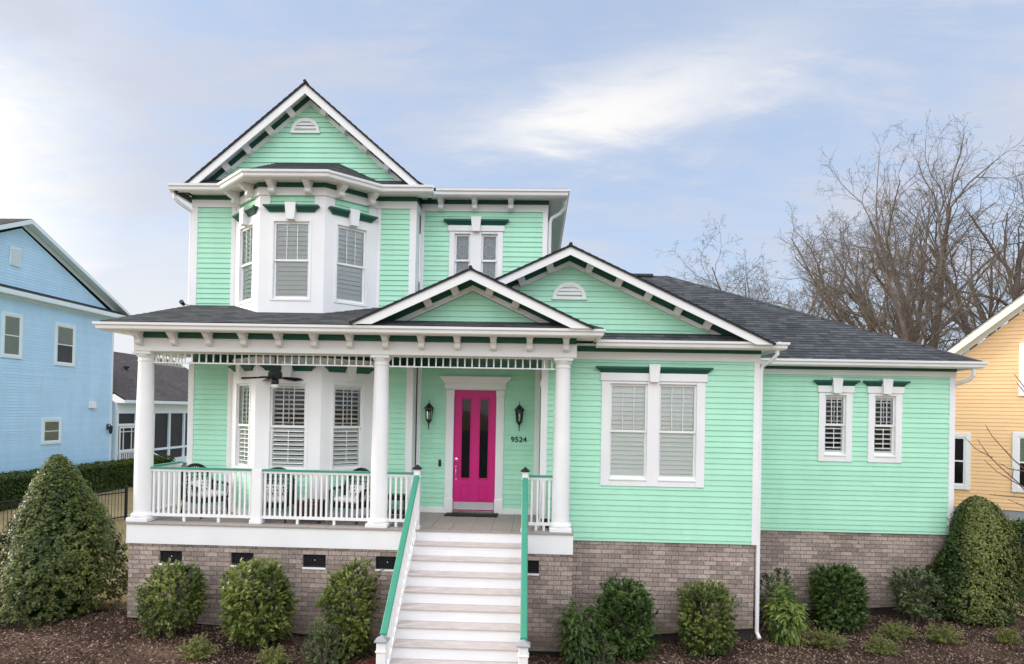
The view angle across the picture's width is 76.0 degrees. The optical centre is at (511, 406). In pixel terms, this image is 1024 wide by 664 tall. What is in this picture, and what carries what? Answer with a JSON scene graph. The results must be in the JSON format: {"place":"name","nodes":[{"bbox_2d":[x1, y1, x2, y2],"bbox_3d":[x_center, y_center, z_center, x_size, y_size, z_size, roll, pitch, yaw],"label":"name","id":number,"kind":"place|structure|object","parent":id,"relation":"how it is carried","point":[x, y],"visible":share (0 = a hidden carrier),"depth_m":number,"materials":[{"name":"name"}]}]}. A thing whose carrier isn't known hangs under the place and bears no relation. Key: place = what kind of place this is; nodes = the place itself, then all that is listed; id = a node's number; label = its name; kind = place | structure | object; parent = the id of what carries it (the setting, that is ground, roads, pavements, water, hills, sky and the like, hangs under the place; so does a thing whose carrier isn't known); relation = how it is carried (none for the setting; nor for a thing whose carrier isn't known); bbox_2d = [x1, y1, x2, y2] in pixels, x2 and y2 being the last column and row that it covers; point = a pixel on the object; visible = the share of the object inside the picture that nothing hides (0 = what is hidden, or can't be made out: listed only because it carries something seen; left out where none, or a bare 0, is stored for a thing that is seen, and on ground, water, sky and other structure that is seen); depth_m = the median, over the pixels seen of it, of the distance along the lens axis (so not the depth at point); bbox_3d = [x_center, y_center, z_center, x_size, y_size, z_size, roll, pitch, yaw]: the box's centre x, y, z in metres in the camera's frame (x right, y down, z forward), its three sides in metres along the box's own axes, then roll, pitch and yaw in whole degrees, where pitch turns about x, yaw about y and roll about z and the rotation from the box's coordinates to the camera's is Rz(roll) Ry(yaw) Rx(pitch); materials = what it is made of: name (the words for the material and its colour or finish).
{"place":"outdoors","nodes":[
{"label":"outdoors","id":0,"kind":"place"},
{"bbox_2d":[1,515,128,608],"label":"lawn grass","id":1,"kind":"structure","parent":0,"point":[105,561],"depth_m":15.45,"materials":[{"name":"plant"}]},
{"bbox_2d":[0,219,130,477],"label":"blue house","id":2,"kind":"structure","parent":0,"point":[56,364],"depth_m":27.65,"materials":[{"name":"light blue siding"},{"name":"white trim"},{"name":"brown grey shingle"}]},
{"bbox_2d":[0,311,22,358],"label":"window","id":3,"kind":"structure","parent":2,"relation":"in","point":[11,345],"depth_m":25.64,"materials":[{"name":"white glass"}]},
{"bbox_2d":[41,418,61,444],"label":"window","id":4,"kind":"structure","parent":2,"relation":"in","point":[51,428],"depth_m":27.86,"materials":[{"name":"white glass"}]},
{"bbox_2d":[54,322,75,366],"bbox_3d":[-19.487,-2.679,28.567,0.070,1.830,1.230,1,0,2],"label":"window","id":5,"kind":"structure","parent":2,"relation":"in","point":[65,334],"depth_m":28.55,"materials":[{"name":"white glass"}]},
{"bbox_2d":[106,424,112,433],"bbox_3d":[-19.333,1.069,31.524,0.278,0.506,0.191,1,0,2],"label":"wall lamp","id":6,"kind":"object","parent":2,"relation":"attached to","point":[109,428],"visible":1,"depth_m":31.48,"materials":[{"name":"black metal"}]},
{"bbox_2d":[387,493,405,518],"bbox_3d":[-2.232,1.929,12.683,0.380,0.458,0.280,1,0,2],"label":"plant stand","id":7,"kind":"object","parent":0,"point":[398,498],"visible":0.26,"depth_m":12.55,"materials":[{"name":"black metal"}]},
{"bbox_2d":[444,512,497,516],"bbox_3d":[-0.818,2.167,13.194,1.060,0.044,0.400,1,0,2],"label":"door mat","id":8,"kind":"object","parent":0,"point":[470,514],"depth_m":13.10,"materials":[{"name":"black rubber"}]},
{"bbox_2d":[0,485,1023,615],"bbox_3d":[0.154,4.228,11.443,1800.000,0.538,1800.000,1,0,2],"label":"ground","id":9,"kind":"structure","parent":0,"point":[116,507],"depth_m":22.24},
{"bbox_2d":[0,485,128,525],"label":"metal fence","id":10,"kind":"object","parent":9,"relation":"on","point":[108,494],"visible":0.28,"depth_m":21.88,"materials":[{"name":"metal"}]},
{"bbox_2d":[0,454,175,511],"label":"hedge","id":11,"kind":"object","parent":9,"relation":"on","point":[113,474],"visible":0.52,"depth_m":28.91,"materials":[{"name":"green plant"}]},
{"bbox_2d":[111,352,188,471],"bbox_3d":[-23.223,0.296,38.757,11.117,7.108,13.060,1,0,2],"label":"screened porch","id":12,"kind":"object","parent":9,"relation":"on","point":[170,407],"visible":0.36,"depth_m":36.52,"materials":[{"name":"white painted wood"},{"name":"dark screen mesh"}]},
{"bbox_2d":[118,426,134,459],"bbox_3d":[-19.337,1.932,32.928,0.030,1.860,1.280,1,0,2],"label":"door","id":13,"kind":"structure","parent":12,"relation":"in","point":[131,427],"depth_m":32.73,"materials":[{"name":"white wood"}]},
{"bbox_2d":[0,609,1023,663],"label":"mulch bed","id":14,"kind":"object","parent":9,"relation":"on","point":[158,650],"visible":0.29,"depth_m":11.31,"materials":[{"name":"brown wood"}]},
{"bbox_2d":[0,453,128,627],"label":"cone shrub","id":15,"kind":"object","parent":14,"relation":"on","point":[56,567],"visible":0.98,"depth_m":11.49,"materials":[{"name":"green plant"}]},
{"bbox_2d":[130,558,211,639],"bbox_3d":[-5.705,3.217,11.026,1.141,1.400,1.090,1,0,2],"label":"shrub","id":16,"kind":"object","parent":14,"relation":"on","point":[164,609],"visible":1,"depth_m":10.82,"materials":[{"name":"green plant"}]},
{"bbox_2d":[176,632,219,660],"bbox_3d":[-4.904,3.782,10.283,0.610,0.515,0.472,1,0,2],"label":"juniper seedling","id":17,"kind":"object","parent":14,"relation":"on","point":[200,649],"visible":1,"depth_m":10.21,"materials":[{"name":"green plant"}]},
{"bbox_2d":[216,555,299,648],"bbox_3d":[-4.270,3.297,10.916,1.356,1.591,1.274,1,0,2],"label":"shrub","id":18,"kind":"object","parent":14,"relation":"on","point":[256,627],"visible":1,"depth_m":10.72,"materials":[{"name":"green plant"}]},
{"bbox_2d":[254,645,296,663],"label":"juniper seedling","id":19,"kind":"object","parent":14,"relation":"on","point":[271,655],"visible":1,"depth_m":10.32,"materials":[{"name":"green plant"}]},
{"bbox_2d":[299,617,342,663],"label":"shrub","id":20,"kind":"object","parent":14,"relation":"on","point":[328,628],"visible":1,"depth_m":10.41,"materials":[{"name":"green plant"}]},
{"bbox_2d":[312,556,383,663],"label":"shrub","id":21,"kind":"object","parent":14,"relation":"on","point":[357,630],"visible":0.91,"depth_m":10.82,"materials":[{"name":"green plant"}]},
{"bbox_2d":[348,657,375,663],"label":"red plant","id":22,"kind":"object","parent":14,"relation":"on","point":[373,661],"visible":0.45,"depth_m":10.64,"materials":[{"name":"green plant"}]},
{"bbox_2d":[553,596,614,663],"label":"broadleaf shrub","id":23,"kind":"object","parent":14,"relation":"on","point":[573,651],"visible":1,"depth_m":10.81,"materials":[{"name":"green plant"}]},
{"bbox_2d":[588,635,617,663],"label":"shrub","id":24,"kind":"object","parent":14,"relation":"on","point":[610,653],"visible":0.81,"depth_m":10.84,"materials":[{"name":"green plant"}]},
{"bbox_2d":[591,573,664,662],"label":"shrub","id":25,"kind":"object","parent":14,"relation":"on","point":[630,595],"visible":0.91,"depth_m":11.26,"materials":[{"name":"green plant"}]},
{"bbox_2d":[674,578,739,658],"bbox_3d":[3.436,3.734,11.578,1.142,1.346,1.172,1,0,2],"label":"shrub","id":26,"kind":"object","parent":14,"relation":"on","point":[693,643],"visible":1,"depth_m":11.36,"materials":[{"name":"green plant"}]},
{"bbox_2d":[753,567,799,626],"bbox_3d":[5.259,3.807,13.046,0.922,1.288,0.717,1,0,2],"label":"twiggy shrub","id":27,"kind":"object","parent":14,"relation":"on","point":[768,588],"visible":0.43,"depth_m":12.96,"materials":[{"name":"green plant"}]},
{"bbox_2d":[762,581,817,647],"bbox_3d":[5.114,3.862,12.120,0.929,1.185,0.952,1,0,2],"label":"broadleaf shrub","id":28,"kind":"object","parent":14,"relation":"on","point":[791,613],"visible":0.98,"depth_m":12.00,"materials":[{"name":"green plant"}]},
{"bbox_2d":[804,627,850,649],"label":"juniper seedling","id":29,"kind":"object","parent":14,"relation":"on","point":[820,640],"visible":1,"depth_m":11.94,"materials":[{"name":"green plant"}]},
{"bbox_2d":[804,562,872,633],"bbox_3d":[6.462,3.769,13.024,1.167,1.367,1.110,1,0,2],"label":"shrub","id":30,"kind":"object","parent":14,"relation":"on","point":[837,616],"visible":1,"depth_m":12.77,"materials":[{"name":"green plant"}]},
{"bbox_2d":[861,632,903,655],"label":"juniper seedling","id":31,"kind":"object","parent":14,"relation":"on","point":[876,643],"visible":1,"depth_m":11.63,"materials":[{"name":"green plant"}]},
{"bbox_2d":[873,618,919,640],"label":"juniper seedling","id":32,"kind":"object","parent":14,"relation":"on","point":[900,632],"visible":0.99,"depth_m":12.29,"materials":[{"name":"green plant"}]},
{"bbox_2d":[885,564,949,622],"bbox_3d":[8.008,3.730,12.966,0.998,1.212,0.920,1,0,2],"label":"shrub","id":33,"kind":"object","parent":14,"relation":"on","point":[917,608],"visible":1,"depth_m":12.80,"materials":[{"name":"green plant"}]},
{"bbox_2d":[919,621,965,644],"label":"juniper seedling","id":34,"kind":"object","parent":14,"relation":"on","point":[946,635],"visible":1,"depth_m":11.97,"materials":[{"name":"green plant"}]},
{"bbox_2d":[922,495,1023,626],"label":"cone shrub","id":35,"kind":"object","parent":14,"relation":"on","point":[978,586],"visible":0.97,"depth_m":12.83,"materials":[{"name":"green plant"}]},
{"bbox_2d":[964,374,1023,506],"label":"young tree","id":36,"kind":"object","parent":14,"relation":"on","point":[1018,483],"visible":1,"depth_m":10.60,"materials":[{"name":"brown plant"}]},
{"bbox_2d":[992,624,1022,644],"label":"juniper seedling","id":37,"kind":"object","parent":14,"relation":"on","point":[1009,637],"visible":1,"depth_m":11.92,"materials":[{"name":"green plant"}]},
{"bbox_2d":[92,79,988,663],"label":"green house","id":38,"kind":"structure","parent":9,"relation":"on","point":[668,437],"depth_m":12.23,"materials":[{"name":"green wood"}]},
{"bbox_2d":[179,300,188,305],"bbox_3d":[-6.545,-2.064,13.078,0.089,0.112,0.222,1,0,9],"label":"flood light","id":39,"kind":"object","parent":38,"relation":"attached to","point":[181,302],"visible":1,"depth_m":13.00,"materials":[{"name":"black metal"}]},
{"bbox_2d":[180,463,228,518],"bbox_3d":[-5.918,1.600,12.611,0.699,0.985,0.752,1,0,30],"label":"wicker chair","id":40,"kind":"object","parent":38,"relation":"on","point":[202,476],"visible":0.44,"depth_m":12.59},
{"bbox_2d":[228,362,289,467],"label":"window","id":41,"kind":"structure","parent":38,"relation":"in","point":[241,438],"depth_m":12.89,"materials":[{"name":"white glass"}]},
{"bbox_2d":[232,205,292,304],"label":"window","id":42,"kind":"structure","parent":38,"relation":"in","point":[245,259],"depth_m":12.90,"materials":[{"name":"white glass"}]},
{"bbox_2d":[241,355,302,388],"bbox_3d":[-4.297,-0.694,11.870,1.115,0.743,1.074,1,0,2],"label":"ceiling fan","id":43,"kind":"object","parent":38,"relation":"hanging from","point":[274,375],"visible":0.91,"depth_m":11.82,"materials":[{"name":"black metal"}]},
{"bbox_2d":[266,467,294,522],"bbox_3d":[-4.399,1.625,12.091,0.752,0.985,0.454,1,0,0],"label":"wicker chair","id":44,"kind":"object","parent":38,"relation":"on","point":[277,503],"visible":0.38,"depth_m":12.15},
{"bbox_2d":[259,362,315,469],"bbox_3d":[-4.208,0.242,12.640,1.050,2.140,0.868,1,0,2],"label":"window","id":45,"kind":"structure","parent":38,"relation":"in","point":[297,429],"depth_m":12.38,"materials":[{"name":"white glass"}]},
{"bbox_2d":[263,202,319,300],"bbox_3d":[-4.148,-2.868,12.663,1.050,1.910,0.868,1,0,2],"label":"window","id":46,"kind":"structure","parent":38,"relation":"in","point":[296,258],"depth_m":12.41,"materials":[{"name":"white glass"}]},
{"bbox_2d":[295,499,324,522],"bbox_3d":[-3.713,1.927,12.078,0.480,0.398,0.350,1,0,2],"label":"side table","id":47,"kind":"object","parent":38,"relation":"on","point":[313,508],"visible":0.59,"depth_m":11.93,"materials":[{"name":"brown wood"}]},
{"bbox_2d":[325,364,373,470],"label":"window","id":48,"kind":"structure","parent":38,"relation":"in","point":[348,399],"depth_m":12.79,"materials":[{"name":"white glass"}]},
{"bbox_2d":[329,468,370,523],"bbox_3d":[-2.979,1.654,12.262,0.752,0.985,0.559,1,0,24],"label":"wicker chair","id":49,"kind":"object","parent":38,"relation":"on","point":[349,496],"visible":0.41,"depth_m":12.24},
{"bbox_2d":[328,206,377,306],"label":"window","id":50,"kind":"structure","parent":38,"relation":"in","point":[351,245],"depth_m":12.76,"materials":[{"name":"white glass"}]},
{"bbox_2d":[424,400,433,428],"bbox_3d":[-1.690,0.166,13.363,0.210,0.610,0.229,1,0,2],"label":"wall lantern","id":51,"kind":"object","parent":38,"relation":"attached to","point":[428,413],"depth_m":13.33,"materials":[{"name":"black metal"}]},
{"bbox_2d":[453,390,495,509],"bbox_3d":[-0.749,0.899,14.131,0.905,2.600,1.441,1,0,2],"label":"door","id":52,"kind":"structure","parent":38,"relation":"in","point":[474,410],"depth_m":13.48,"materials":[{"name":"paint"}]},
{"bbox_2d":[444,216,508,278],"bbox_3d":[-0.742,-3.122,13.500,1.336,1.511,0.268,1,0,2],"label":"window","id":53,"kind":"structure","parent":38,"relation":"in","point":[476,241],"depth_m":13.47,"materials":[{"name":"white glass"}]},
{"bbox_2d":[514,401,524,429],"bbox_3d":[0.149,0.200,13.300,0.210,0.610,0.229,1,0,2],"label":"wall lantern","id":54,"kind":"object","parent":38,"relation":"attached to","point":[519,415],"depth_m":13.27,"materials":[{"name":"black metal"}]},
{"bbox_2d":[596,364,713,487],"bbox_3d":[2.618,0.358,12.447,2.134,2.256,0.868,1,0,2],"label":"window","id":55,"kind":"structure","parent":38,"relation":"in","point":[653,416],"depth_m":12.16,"materials":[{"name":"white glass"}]},
{"bbox_2d":[814,378,860,461],"bbox_3d":[6.707,0.280,13.899,0.914,1.731,0.868,1,0,2],"label":"window","id":56,"kind":"structure","parent":38,"relation":"in","point":[835,412],"depth_m":13.56,"materials":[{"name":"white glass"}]},
{"bbox_2d":[863,379,910,462],"bbox_3d":[7.716,0.299,13.864,0.914,1.731,0.868,1,0,2],"label":"window","id":57,"kind":"structure","parent":38,"relation":"in","point":[885,396],"depth_m":13.53,"materials":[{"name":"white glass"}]},
{"bbox_2d":[654,215,872,321],"bbox_3d":[14.618,-3.403,38.450,10.652,16.277,16.098,1,-1,39],"label":"bare tree","id":58,"kind":"object","parent":9,"relation":"on","point":[762,293],"visible":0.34,"depth_m":38.43,"materials":[{"name":"brown plant"}]},
{"bbox_2d":[703,249,876,330],"bbox_3d":[15.806,-2.000,37.383,9.502,13.461,9.564,1,-1,41],"label":"bare tree","id":59,"kind":"object","parent":9,"relation":"on","point":[808,305],"visible":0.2,"depth_m":36.35,"materials":[{"name":"brown plant"}]},
{"bbox_2d":[772,109,1023,346],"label":"bare tree","id":60,"kind":"object","parent":9,"relation":"on","point":[943,239],"visible":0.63,"depth_m":39.37,"materials":[{"name":"brown plant"}]},
{"bbox_2d":[788,196,1023,354],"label":"bare tree","id":61,"kind":"object","parent":9,"relation":"on","point":[905,334],"visible":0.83,"depth_m":33.39,"materials":[{"name":"brown plant"}]},
{"bbox_2d":[861,281,980,354],"bbox_3d":[21.684,-1.009,34.057,8.079,11.608,9.939,1,0,2],"label":"bare tree","id":62,"kind":"object","parent":9,"relation":"on","point":[934,336],"visible":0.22,"depth_m":32.33,"materials":[{"name":"brown plant"}]},
{"bbox_2d":[854,144,1023,348],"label":"bare tree","id":63,"kind":"object","parent":9,"relation":"on","point":[1016,289],"visible":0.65,"depth_m":37.37,"materials":[{"name":"brown plant"}]},
{"bbox_2d":[945,293,1023,522],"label":"apricot house","id":64,"kind":"structure","parent":9,"relation":"on","point":[990,395],"depth_m":17.80,"materials":[{"name":"orange wood"}]},
{"bbox_2d":[954,433,970,489],"bbox_3d":[12.300,1.511,18.255,0.752,1.570,0.329,1,0,12],"label":"window","id":65,"kind":"structure","parent":64,"relation":"in","point":[961,473],"depth_m":18.14,"materials":[{"name":"white glass"}]},
{"bbox_2d":[1012,432,1023,492],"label":"window","id":66,"kind":"structure","parent":64,"relation":"in","point":[1017,437],"depth_m":17.49,"materials":[{"name":"white glass"}]},
{"bbox_2d":[1018,342,1023,395],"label":"window","id":67,"kind":"structure","parent":64,"relation":"in","point":[1021,345],"depth_m":17.48,"materials":[{"name":"white glass"}]},
{"bbox_2d":[996,533,1023,556],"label":"metal fence","id":68,"kind":"object","parent":9,"relation":"on","point":[1022,539],"visible":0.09,"depth_m":15.62,"materials":[{"name":"black metal"}]},
{"bbox_2d":[999,517,1023,580],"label":"hedge","id":69,"kind":"object","parent":9,"relation":"on","point":[1018,526],"visible":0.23,"depth_m":16.09,"materials":[{"name":"green plant"}]},
{"bbox_2d":[0,0,1023,402],"label":"sky","id":70,"kind":"structure","parent":0,"point":[659,119],"materials":[{"name":"blue"}]},
{"bbox_2d":[538,518,550,528],"bbox_3d":[0.587,2.127,11.915,0.189,0.174,0.301,1,0,27],"label":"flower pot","id":71,"kind":"object","parent":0,"point":[545,519],"visible":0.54,"depth_m":11.90,"materials":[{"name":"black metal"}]}
]}

